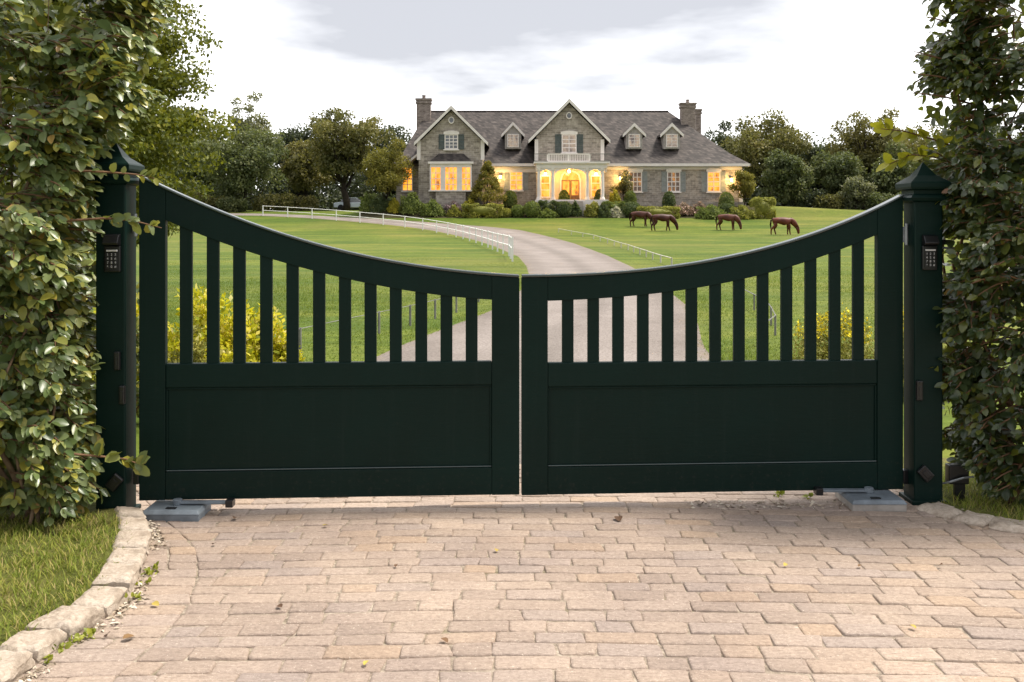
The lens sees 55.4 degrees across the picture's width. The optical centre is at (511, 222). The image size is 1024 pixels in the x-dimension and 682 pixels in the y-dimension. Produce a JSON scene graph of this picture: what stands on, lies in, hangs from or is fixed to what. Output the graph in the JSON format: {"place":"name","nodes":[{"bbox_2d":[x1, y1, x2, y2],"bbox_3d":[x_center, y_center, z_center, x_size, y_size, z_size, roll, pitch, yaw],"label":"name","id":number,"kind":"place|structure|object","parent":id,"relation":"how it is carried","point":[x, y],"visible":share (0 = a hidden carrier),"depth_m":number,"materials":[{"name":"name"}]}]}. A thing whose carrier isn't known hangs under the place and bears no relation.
{"place":"outdoors","nodes":[
{"label":"outdoors","id":0,"kind":"place"},
{"bbox_2d":[0,467,130,649],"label":"lawn","id":1,"kind":"structure","parent":0,"point":[93,510],"depth_m":4.51,"materials":[{"name":"plant"}]},
{"bbox_2d":[0,0,178,526],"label":"hedge","id":2,"kind":"object","parent":1,"relation":"on","point":[89,80],"visible":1,"depth_m":5.02,"materials":[{"name":"green plant"}]},
{"bbox_2d":[64,438,149,475],"bbox_3d":[-2.070,1.214,4.999,0.408,0.227,0.143,0,0,-31],"label":"leafy branch","id":3,"kind":"object","parent":2,"relation":"attached to","point":[137,466],"visible":0.99,"depth_m":5.04,"materials":[{"name":"green plant"}]},
{"bbox_2d":[64,163,158,184],"bbox_3d":[-2.077,-0.255,5.060,0.462,0.115,0.079,0,0,-14],"label":"leafy branch","id":4,"kind":"object","parent":2,"relation":"attached to","point":[126,176],"visible":0.99,"depth_m":5.08,"materials":[{"name":"green plant"}]},
{"bbox_2d":[66,213,161,234],"bbox_3d":[-2.065,0.006,5.047,0.472,0.120,0.115,0,0,-22],"label":"leafy branch","id":5,"kind":"object","parent":2,"relation":"attached to","point":[116,219],"visible":0.99,"depth_m":5.08,"materials":[{"name":"green plant"}]},
{"bbox_2d":[230,213,708,463],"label":"driveway","id":6,"kind":"structure","parent":0,"point":[538,253],"depth_m":16.72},
{"bbox_2d":[0,206,1023,459],"bbox_3d":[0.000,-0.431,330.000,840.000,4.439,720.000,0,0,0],"label":"field","id":7,"kind":"structure","parent":0,"point":[694,238],"depth_m":53.15,"materials":[{"name":"green plant"}]},
{"bbox_2d":[0,650,35,681],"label":"kerb stone","id":8,"kind":"object","parent":7,"relation":"on","point":[15,666],"visible":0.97,"depth_m":3.42,"materials":[{"name":"stone"}]},
{"bbox_2d":[0,628,66,663],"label":"kerb stone","id":9,"kind":"object","parent":7,"relation":"on","point":[39,644],"visible":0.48,"depth_m":3.60,"materials":[{"name":"stone"}]},
{"bbox_2d":[25,605,104,640],"bbox_3d":[-1.754,1.593,3.825,0.249,0.135,0.199,0,0,0],"label":"kerb stone","id":10,"kind":"object","parent":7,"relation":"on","point":[72,620],"visible":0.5,"depth_m":3.79,"materials":[{"name":"stone"}]},
{"bbox_2d":[70,586,130,617],"bbox_3d":[-1.715,1.596,4.050,0.178,0.127,0.231,0,0,0],"label":"kerb stone","id":11,"kind":"object","parent":7,"relation":"on","point":[109,600],"visible":0.44,"depth_m":4.02,"materials":[{"name":"stone"}]},
{"bbox_2d":[91,282,138,417],"bbox_3d":[-2.997,1.045,7.599,0.575,1.190,0.545,0,0,0],"label":"green bush","id":12,"kind":"object","parent":7,"relation":"on","point":[137,352],"visible":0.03,"depth_m":7.51,"materials":[{"name":"green plant"}]},
{"bbox_2d":[90,563,140,594],"bbox_3d":[-1.742,1.591,4.295,0.175,0.138,0.266,0,0,-11],"label":"kerb stone","id":13,"kind":"object","parent":7,"relation":"on","point":[127,575],"visible":0.56,"depth_m":4.24,"materials":[{"name":"stone"}]},
{"bbox_2d":[0,0,240,246],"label":"maple tree","id":14,"kind":"object","parent":7,"relation":"on","point":[152,126],"visible":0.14,"depth_m":21.68,"materials":[{"name":"green plant"}]},
{"bbox_2d":[107,547,146,573],"bbox_3d":[-1.802,1.596,4.539,0.178,0.128,0.267,0,0,-14],"label":"kerb stone","id":15,"kind":"object","parent":7,"relation":"on","point":[134,555],"visible":0.39,"depth_m":4.51,"materials":[{"name":"stone"}]},
{"bbox_2d":[114,506,145,518],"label":"kerb stone","id":16,"kind":"object","parent":7,"relation":"on","point":[134,512],"visible":0.3,"depth_m":5.16,"materials":[{"name":"stone"}]},
{"bbox_2d":[112,530,150,554],"bbox_3d":[-1.863,1.594,4.770,0.235,0.133,0.212,0,0,0],"label":"kerb stone","id":17,"kind":"object","parent":7,"relation":"on","point":[140,538],"visible":0.47,"depth_m":4.75,"materials":[{"name":"stone"}]},
{"bbox_2d":[117,516,152,539],"bbox_3d":[-1.944,1.594,5.001,0.174,0.133,0.308,0,0,-25],"label":"kerb stone","id":18,"kind":"object","parent":7,"relation":"on","point":[141,523],"visible":0.3,"depth_m":4.96,"materials":[{"name":"stone"}]},
{"bbox_2d":[168,324,206,362],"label":"sage bush","id":19,"kind":"object","parent":7,"relation":"on","point":[199,352],"visible":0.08,"depth_m":7.90,"materials":[{"name":"green plant"}]},
{"bbox_2d":[154,129,237,197],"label":"broadleaf tree","id":20,"kind":"object","parent":7,"relation":"on","point":[205,178],"visible":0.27,"depth_m":110.18,"materials":[{"name":"green plant"}]},
{"bbox_2d":[138,283,259,380],"bbox_3d":[-2.654,1.114,8.555,1.315,1.185,1.096,0,0,0],"label":"yellow bush","id":21,"kind":"object","parent":7,"relation":"on","point":[226,340],"visible":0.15,"depth_m":8.50,"materials":[{"name":"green plant"}]},
{"bbox_2d":[200,194,228,211],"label":"wild bush","id":22,"kind":"object","parent":7,"relation":"on","point":[210,200],"visible":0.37,"depth_m":101.41,"materials":[{"name":"plant"}]},
{"bbox_2d":[215,196,248,211],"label":"wild bush","id":23,"kind":"object","parent":7,"relation":"on","point":[230,204],"visible":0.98,"depth_m":100.74,"materials":[{"name":"green plant"}]},
{"bbox_2d":[193,120,289,210],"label":"broadleaf tree","id":24,"kind":"object","parent":7,"relation":"on","point":[248,165],"visible":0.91,"depth_m":102.20,"materials":[{"name":"green plant"}]},
{"bbox_2d":[228,91,271,194],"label":"feathery tree","id":25,"kind":"object","parent":7,"relation":"on","point":[259,122],"visible":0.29,"depth_m":123.29,"materials":[{"name":"green plant"}]},
{"bbox_2d":[227,303,305,361],"bbox_3d":[-2.372,1.199,9.107,0.917,0.930,0.754,0,0,0],"label":"yellow bush","id":26,"kind":"object","parent":7,"relation":"on","point":[279,350],"visible":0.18,"depth_m":9.01,"materials":[{"name":"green plant"}]},
{"bbox_2d":[250,190,295,210],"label":"wild bush","id":27,"kind":"object","parent":7,"relation":"on","point":[286,201],"visible":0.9,"depth_m":103.47,"materials":[{"name":"green plant"}]},
{"bbox_2d":[266,122,321,196],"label":"broadleaf tree","id":28,"kind":"object","parent":7,"relation":"on","point":[294,133],"visible":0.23,"depth_m":120.61,"materials":[{"name":"green plant"}]},
{"bbox_2d":[283,194,319,210],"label":"wild bush","id":29,"kind":"object","parent":7,"relation":"on","point":[302,203],"visible":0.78,"depth_m":104.57,"materials":[{"name":"green plant"}]},
{"bbox_2d":[277,137,335,209],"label":"broadleaf tree","id":30,"kind":"object","parent":7,"relation":"on","point":[299,172],"visible":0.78,"depth_m":112.76,"materials":[{"name":"green plant"}]},
{"bbox_2d":[305,107,396,209],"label":"oak tree","id":31,"kind":"object","parent":7,"relation":"on","point":[350,140],"visible":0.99,"depth_m":106.54,"materials":[{"name":"green plant"}]},
{"bbox_2d":[275,297,479,352],"bbox_3d":[-1.783,1.485,14.596,0.264,0.430,10.366,0,0,14],"label":"edging fence","id":32,"kind":"object","parent":7,"relation":"on","point":[300,333],"visible":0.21,"depth_m":14.03,"materials":[{"name":"wood"}]},
{"bbox_2d":[361,123,412,197],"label":"broadleaf tree","id":33,"kind":"object","parent":7,"relation":"on","point":[403,135],"visible":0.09,"depth_m":122.43,"materials":[{"name":"green plant"}]},
{"bbox_2d":[262,205,512,261],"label":"white fence","id":34,"kind":"object","parent":7,"relation":"on","point":[510,246],"visible":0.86,"depth_m":71.20,"materials":[{"name":"paint"}]},
{"bbox_2d":[356,206,776,217],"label":"flower bed","id":35,"kind":"object","parent":7,"relation":"on","point":[379,215],"visible":0.2,"depth_m":94.63,"materials":[{"name":"green plant"}]},
{"bbox_2d":[359,192,372,212],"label":"round shrub","id":36,"kind":"object","parent":35,"relation":"on","point":[364,205],"visible":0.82,"depth_m":95.76,"materials":[{"name":"plant"}]},
{"bbox_2d":[361,137,417,210],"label":"golden tree","id":37,"kind":"object","parent":35,"relation":"on","point":[380,166],"visible":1,"depth_m":95.52,"materials":[{"name":"green plant"}]},
{"bbox_2d":[398,191,424,214],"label":"round shrub","id":38,"kind":"object","parent":35,"relation":"on","point":[410,203],"visible":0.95,"depth_m":94.96,"materials":[{"name":"green plant"}]},
{"bbox_2d":[418,197,445,216],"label":"round shrub","id":39,"kind":"object","parent":35,"relation":"on","point":[433,207],"visible":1,"depth_m":94.36,"materials":[{"name":"green plant"}]},
{"bbox_2d":[461,203,503,217],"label":"clipped hedge","id":40,"kind":"object","parent":35,"relation":"on","point":[476,210],"visible":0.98,"depth_m":93.66,"materials":[{"name":"green plant"}]},
{"bbox_2d":[467,160,507,206],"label":"tree","id":41,"kind":"object","parent":35,"relation":"on","point":[488,169],"visible":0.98,"depth_m":96.19,"materials":[{"name":"green plant"}]},
{"bbox_2d":[503,190,517,206],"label":"round shrub","id":42,"kind":"object","parent":35,"relation":"on","point":[511,201],"visible":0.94,"depth_m":96.98,"materials":[{"name":"plant"}]},
{"bbox_2d":[523,200,540,216],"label":"ball topiary","id":43,"kind":"object","parent":35,"relation":"on","point":[531,209],"visible":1,"depth_m":93.90,"materials":[{"name":"plant"}]},
{"bbox_2d":[556,201,571,216],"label":"ball topiary","id":44,"kind":"object","parent":35,"relation":"on","point":[563,209],"visible":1,"depth_m":94.00,"materials":[{"name":"plant"}]},
{"bbox_2d":[583,201,599,217],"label":"round shrub","id":45,"kind":"object","parent":35,"relation":"on","point":[592,208],"visible":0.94,"depth_m":94.26,"materials":[{"name":"plant"}]},
{"bbox_2d":[596,201,611,217],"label":"round shrub","id":46,"kind":"object","parent":35,"relation":"on","point":[604,210],"visible":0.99,"depth_m":93.92,"materials":[{"name":"plant"}]},
{"bbox_2d":[608,171,633,199],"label":"tree","id":47,"kind":"object","parent":35,"relation":"on","point":[624,183],"visible":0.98,"depth_m":98.67,"materials":[{"name":"green plant"}]},
{"bbox_2d":[620,201,640,216],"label":"ball topiary","id":48,"kind":"object","parent":35,"relation":"on","point":[629,208],"visible":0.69,"depth_m":93.89,"materials":[{"name":"plant"}]},
{"bbox_2d":[636,205,680,218],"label":"clipped hedge","id":49,"kind":"object","parent":35,"relation":"on","point":[668,210],"visible":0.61,"depth_m":92.92,"materials":[{"name":"green plant"}]},
{"bbox_2d":[662,191,675,208],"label":"round shrub","id":50,"kind":"object","parent":35,"relation":"on","point":[669,200],"visible":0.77,"depth_m":95.98,"materials":[{"name":"plant"}]},
{"bbox_2d":[728,170,756,205],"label":"tree","id":51,"kind":"object","parent":35,"relation":"on","point":[746,186],"visible":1,"depth_m":96.85,"materials":[{"name":"green plant"}]},
{"bbox_2d":[749,197,776,218],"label":"clipped hedge","id":52,"kind":"object","parent":35,"relation":"on","point":[761,207],"visible":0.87,"depth_m":92.89,"materials":[{"name":"green plant"}]},
{"bbox_2d":[394,95,750,215],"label":"stone house","id":53,"kind":"structure","parent":7,"relation":"on","point":[656,154],"depth_m":99.95,"materials":[{"name":"stone"}]},
{"bbox_2d":[401,166,413,191],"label":"window","id":54,"kind":"structure","parent":53,"relation":"in","point":[407,186],"depth_m":99.95,"materials":[{"name":"yellow"}]},
{"bbox_2d":[428,154,473,206],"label":"bay window","id":55,"kind":"structure","parent":53,"relation":"in","point":[450,174],"depth_m":96.62,"materials":[{"name":"glass"}]},
{"bbox_2d":[439,131,463,150],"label":"window","id":56,"kind":"structure","parent":53,"relation":"in","point":[451,137],"depth_m":97.33,"materials":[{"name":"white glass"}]},
{"bbox_2d":[504,166,527,191],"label":"window","id":57,"kind":"structure","parent":53,"relation":"in","point":[517,182],"depth_m":99.95,"materials":[{"name":"yellow glass"}]},
{"bbox_2d":[540,175,549,197],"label":"window","id":58,"kind":"structure","parent":53,"relation":"in","point":[545,180],"depth_m":98.50,"materials":[{"name":"yellow"}]},
{"bbox_2d":[555,131,582,153],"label":"window","id":59,"kind":"structure","parent":53,"relation":"in","point":[569,139],"depth_m":98.55,"materials":[{"name":"white"}]},
{"bbox_2d":[560,170,580,199],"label":"front door","id":60,"kind":"structure","parent":53,"relation":"in","point":[571,182],"depth_m":98.52,"materials":[{"name":"yellow wood"}]},
{"bbox_2d":[591,175,600,197],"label":"window","id":61,"kind":"structure","parent":53,"relation":"in","point":[595,180],"depth_m":98.50,"materials":[{"name":"yellow"}]},
{"bbox_2d":[623,168,646,192],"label":"window","id":62,"kind":"structure","parent":53,"relation":"in","point":[637,174],"depth_m":99.93,"materials":[{"name":"white glass"}]},
{"bbox_2d":[661,168,685,192],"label":"window","id":63,"kind":"structure","parent":53,"relation":"in","point":[672,180],"depth_m":99.95,"materials":[{"name":"white"}]},
{"bbox_2d":[702,168,725,192],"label":"window","id":64,"kind":"structure","parent":53,"relation":"in","point":[712,180],"depth_m":99.95,"materials":[{"name":"yellow glass"}]},
{"bbox_2d":[136,128,1023,210],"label":"woodland","id":65,"kind":"object","parent":7,"relation":"on","point":[329,197],"visible":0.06,"depth_m":123.52,"materials":[{"name":"green plant"}]},
{"bbox_2d":[558,229,672,264],"bbox_3d":[5.760,1.076,58.300,1.838,1.248,44.620,0,0,-3],"label":"edging fence","id":66,"kind":"object","parent":7,"relation":"on","point":[628,246],"visible":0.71,"depth_m":51.96,"materials":[{"name":"wood"}]},
{"bbox_2d":[629,211,652,226],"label":"horse","id":67,"kind":"object","parent":7,"relation":"on","point":[640,214],"visible":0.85,"depth_m":85.66},
{"bbox_2d":[650,214,677,230],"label":"horse","id":68,"kind":"object","parent":7,"relation":"on","point":[667,218],"visible":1,"depth_m":81.67},
{"bbox_2d":[637,202,745,205],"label":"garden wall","id":69,"kind":"structure","parent":7,"relation":"on","point":[679,203],"depth_m":97.60,"materials":[{"name":"stone"}]},
{"bbox_2d":[694,204,729,218],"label":"round shrub","id":70,"kind":"object","parent":7,"relation":"on","point":[711,212],"visible":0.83,"depth_m":92.55,"materials":[{"name":"green plant"}]},
{"bbox_2d":[704,120,746,172],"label":"broadleaf tree","id":71,"kind":"object","parent":7,"relation":"on","point":[722,126],"visible":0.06,"depth_m":124.24,"materials":[{"name":"green plant"}]},
{"bbox_2d":[715,214,741,229],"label":"horse","id":72,"kind":"object","parent":7,"relation":"on","point":[729,217],"visible":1,"depth_m":82.34},
{"bbox_2d":[730,205,756,218],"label":"round shrub","id":73,"kind":"object","parent":7,"relation":"on","point":[742,212],"visible":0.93,"depth_m":92.46,"materials":[{"name":"plant"}]},
{"bbox_2d":[718,105,812,194],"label":"oak tree","id":74,"kind":"object","parent":7,"relation":"on","point":[752,148],"visible":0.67,"depth_m":112.19,"materials":[{"name":"green plant"}]},
{"bbox_2d":[770,217,799,234],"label":"horse","id":75,"kind":"object","parent":7,"relation":"on","point":[788,222],"visible":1,"depth_m":77.00},
{"bbox_2d":[759,148,815,206],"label":"broadleaf tree","id":76,"kind":"object","parent":7,"relation":"on","point":[783,176],"visible":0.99,"depth_m":105.46,"materials":[{"name":"green plant"}]},
{"bbox_2d":[786,188,826,207],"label":"wild bush","id":77,"kind":"object","parent":7,"relation":"on","point":[809,200],"visible":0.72,"depth_m":105.46,"materials":[{"name":"green plant"}]},
{"bbox_2d":[797,143,837,192],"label":"broadleaf tree","id":78,"kind":"object","parent":7,"relation":"on","point":[812,152],"visible":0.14,"depth_m":121.86,"materials":[{"name":"green plant"}]},
{"bbox_2d":[812,193,844,208],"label":"wild bush","id":79,"kind":"object","parent":7,"relation":"on","point":[834,201],"visible":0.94,"depth_m":104.52,"materials":[{"name":"green plant"}]},
{"bbox_2d":[792,302,873,359],"bbox_3d":[3.003,1.194,8.846,1.036,0.930,0.953,0,0,-45],"label":"flowering bush","id":80,"kind":"object","parent":7,"relation":"on","point":[823,353],"visible":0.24,"depth_m":8.89,"materials":[{"name":"yellow plant"}]},
{"bbox_2d":[805,149,867,195],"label":"broadleaf tree","id":81,"kind":"object","parent":7,"relation":"on","point":[833,173],"visible":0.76,"depth_m":107.70,"materials":[{"name":"green plant"}]},
{"bbox_2d":[837,174,877,209],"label":"bush","id":82,"kind":"object","parent":7,"relation":"on","point":[854,193],"visible":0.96,"depth_m":104.46,"materials":[{"name":"green plant"}]},
{"bbox_2d":[824,107,905,209],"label":"oak tree","id":83,"kind":"object","parent":7,"relation":"on","point":[862,143],"visible":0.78,"depth_m":111.79,"materials":[{"name":"green plant"}]},
{"bbox_2d":[864,191,903,209],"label":"wild bush","id":84,"kind":"object","parent":7,"relation":"on","point":[875,199],"visible":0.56,"depth_m":103.60,"materials":[{"name":"green plant"}]},
{"bbox_2d":[864,140,917,196],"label":"broadleaf tree","id":85,"kind":"object","parent":7,"relation":"on","point":[886,181],"visible":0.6,"depth_m":106.84,"materials":[{"name":"green plant"}]},
{"bbox_2d":[895,120,961,203],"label":"broadleaf tree","id":86,"kind":"object","parent":7,"relation":"on","point":[917,141],"visible":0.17,"depth_m":114.51,"materials":[{"name":"green plant"}]},
{"bbox_2d":[952,510,994,527],"bbox_3d":[2.482,1.611,5.225,0.190,0.097,0.175,0,0,-41],"label":"edging stone","id":87,"kind":"object","parent":7,"relation":"on","point":[967,517],"visible":0.48,"depth_m":5.20,"materials":[{"name":"stone"}]},
{"bbox_2d":[948,112,1022,188],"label":"broadleaf tree","id":88,"kind":"object","parent":7,"relation":"on","point":[994,129],"visible":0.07,"depth_m":115.95,"materials":[{"name":"green plant"}]},
{"bbox_2d":[988,516,1023,534],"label":"edging stone","id":89,"kind":"object","parent":7,"relation":"on","point":[1000,523],"visible":0.63,"depth_m":5.08,"materials":[{"name":"stone"}]},
{"bbox_2d":[12,0,1023,208],"label":"sky","id":90,"kind":"structure","parent":0,"point":[820,62],"materials":[{"name":"white"}]},
{"bbox_2d":[20,464,1023,681],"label":"brick paving","id":91,"kind":"structure","parent":0,"point":[621,647],"depth_m":4.19,"materials":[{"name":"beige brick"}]},
{"bbox_2d":[88,143,144,508],"bbox_3d":[-2.185,0.605,5.381,0.230,2.090,0.230,0,0,0],"label":"gate post","id":92,"kind":"object","parent":91,"relation":"on","point":[116,315],"visible":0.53,"depth_m":5.30,"materials":[{"name":"paint"}]},
{"bbox_2d":[102,234,120,271],"bbox_3d":[-2.168,0.163,5.274,0.089,0.205,0.050,0,0,0],"label":"keypad","id":93,"kind":"object","parent":92,"relation":"attached to","point":[112,258],"visible":1,"depth_m":5.28,"materials":[{"name":"black plastic"}]},
{"bbox_2d":[105,473,123,491],"bbox_3d":[-2.157,1.407,5.284,0.096,0.099,0.030,0,0,0],"label":"post bracket","id":94,"kind":"object","parent":92,"relation":"attached to","point":[114,482],"visible":1,"depth_m":5.27,"materials":[{"name":"black plastic"}]},
{"bbox_2d":[133,176,518,500],"bbox_3d":[-1.026,0.634,5.470,2.138,1.803,0.072,0,0,-3],"label":"gate leaf","id":95,"kind":"object","parent":92,"relation":"attached to","point":[240,427],"visible":0.96,"depth_m":5.45,"materials":[{"name":"paint"}]},
{"bbox_2d":[143,498,234,521],"bbox_3d":[-1.763,1.565,5.343,0.468,0.095,0.224,0,0,0],"label":"gate motor","id":96,"kind":"object","parent":91,"relation":"on","point":[177,509],"visible":0.94,"depth_m":5.28,"materials":[{"name":"grey metal"}]},
{"bbox_2d":[18,499,845,681],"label":"leaf litter","id":97,"kind":"object","parent":91,"relation":"on","point":[154,536],"visible":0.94,"depth_m":4.25,"materials":[{"name":"brown plant"}]},
{"bbox_2d":[813,486,906,511],"bbox_3d":[1.968,1.562,5.568,0.464,0.095,0.304,0,0,0],"label":"gate motor","id":98,"kind":"object","parent":91,"relation":"on","point":[866,498],"visible":0.96,"depth_m":5.49,"materials":[{"name":"metal"}]},
{"bbox_2d":[895,162,951,505],"bbox_3d":[2.372,0.649,5.626,0.230,2.001,0.230,0,0,0],"label":"gate post","id":99,"kind":"object","parent":91,"relation":"on","point":[922,187],"visible":0.85,"depth_m":5.54,"materials":[{"name":"paint"}]},
{"bbox_2d":[521,194,907,494],"bbox_3d":[1.173,0.687,5.597,2.242,1.706,0.072,0,0,-3],"label":"gate leaf","id":100,"kind":"object","parent":99,"relation":"attached to","point":[592,424],"visible":1,"depth_m":5.59,"materials":[{"name":"paint"}]},
{"bbox_2d":[916,465,933,481],"bbox_3d":[2.347,1.422,5.529,0.097,0.098,0.030,0,0,0],"label":"post bracket","id":101,"kind":"object","parent":99,"relation":"attached to","point":[925,473],"visible":1,"depth_m":5.52,"materials":[{"name":"black plastic"}]},
{"bbox_2d":[922,235,938,269],"bbox_3d":[2.371,0.166,5.519,0.086,0.199,0.050,0,0,0],"label":"keypad","id":102,"kind":"object","parent":99,"relation":"attached to","point":[929,251],"visible":1,"depth_m":5.52,"materials":[{"name":"black plastic"}]},
{"bbox_2d":[903,457,1023,524],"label":"lawn","id":103,"kind":"structure","parent":0,"point":[950,500],"depth_m":5.56,"materials":[{"name":"plant"}]},
{"bbox_2d":[915,501,964,520],"bbox_3d":[2.384,1.611,5.385,0.193,0.097,0.230,0,0,-24],"label":"edging stone","id":104,"kind":"object","parent":103,"relation":"on","point":[943,511],"visible":0.52,"depth_m":5.34,"materials":[{"name":"stone"}]},
{"bbox_2d":[942,463,973,500],"bbox_3d":[2.541,1.522,5.585,0.180,0.275,0.091,0,0,0],"label":"control box","id":105,"kind":"object","parent":103,"relation":"on","point":[957,476],"visible":0.68,"depth_m":5.57,"materials":[{"name":"black plastic"}]},
{"bbox_2d":[906,0,1023,505],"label":"hedge","id":106,"kind":"object","parent":103,"relation":"on","point":[982,435],"visible":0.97,"depth_m":5.42,"materials":[{"name":"green plant"}]},
{"bbox_2d":[876,145,945,173],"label":"leafy branch","id":107,"kind":"object","parent":106,"relation":"attached to","point":[902,160],"visible":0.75,"depth_m":5.84,"materials":[{"name":"green plant"}]},
{"bbox_2d":[870,118,952,150],"bbox_3d":[2.436,-0.521,5.827,0.704,0.198,0.137,0,0,-11],"label":"leafy branch","id":108,"kind":"object","parent":106,"relation":"attached to","point":[896,135],"visible":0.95,"depth_m":5.79,"materials":[{"name":"green plant"}]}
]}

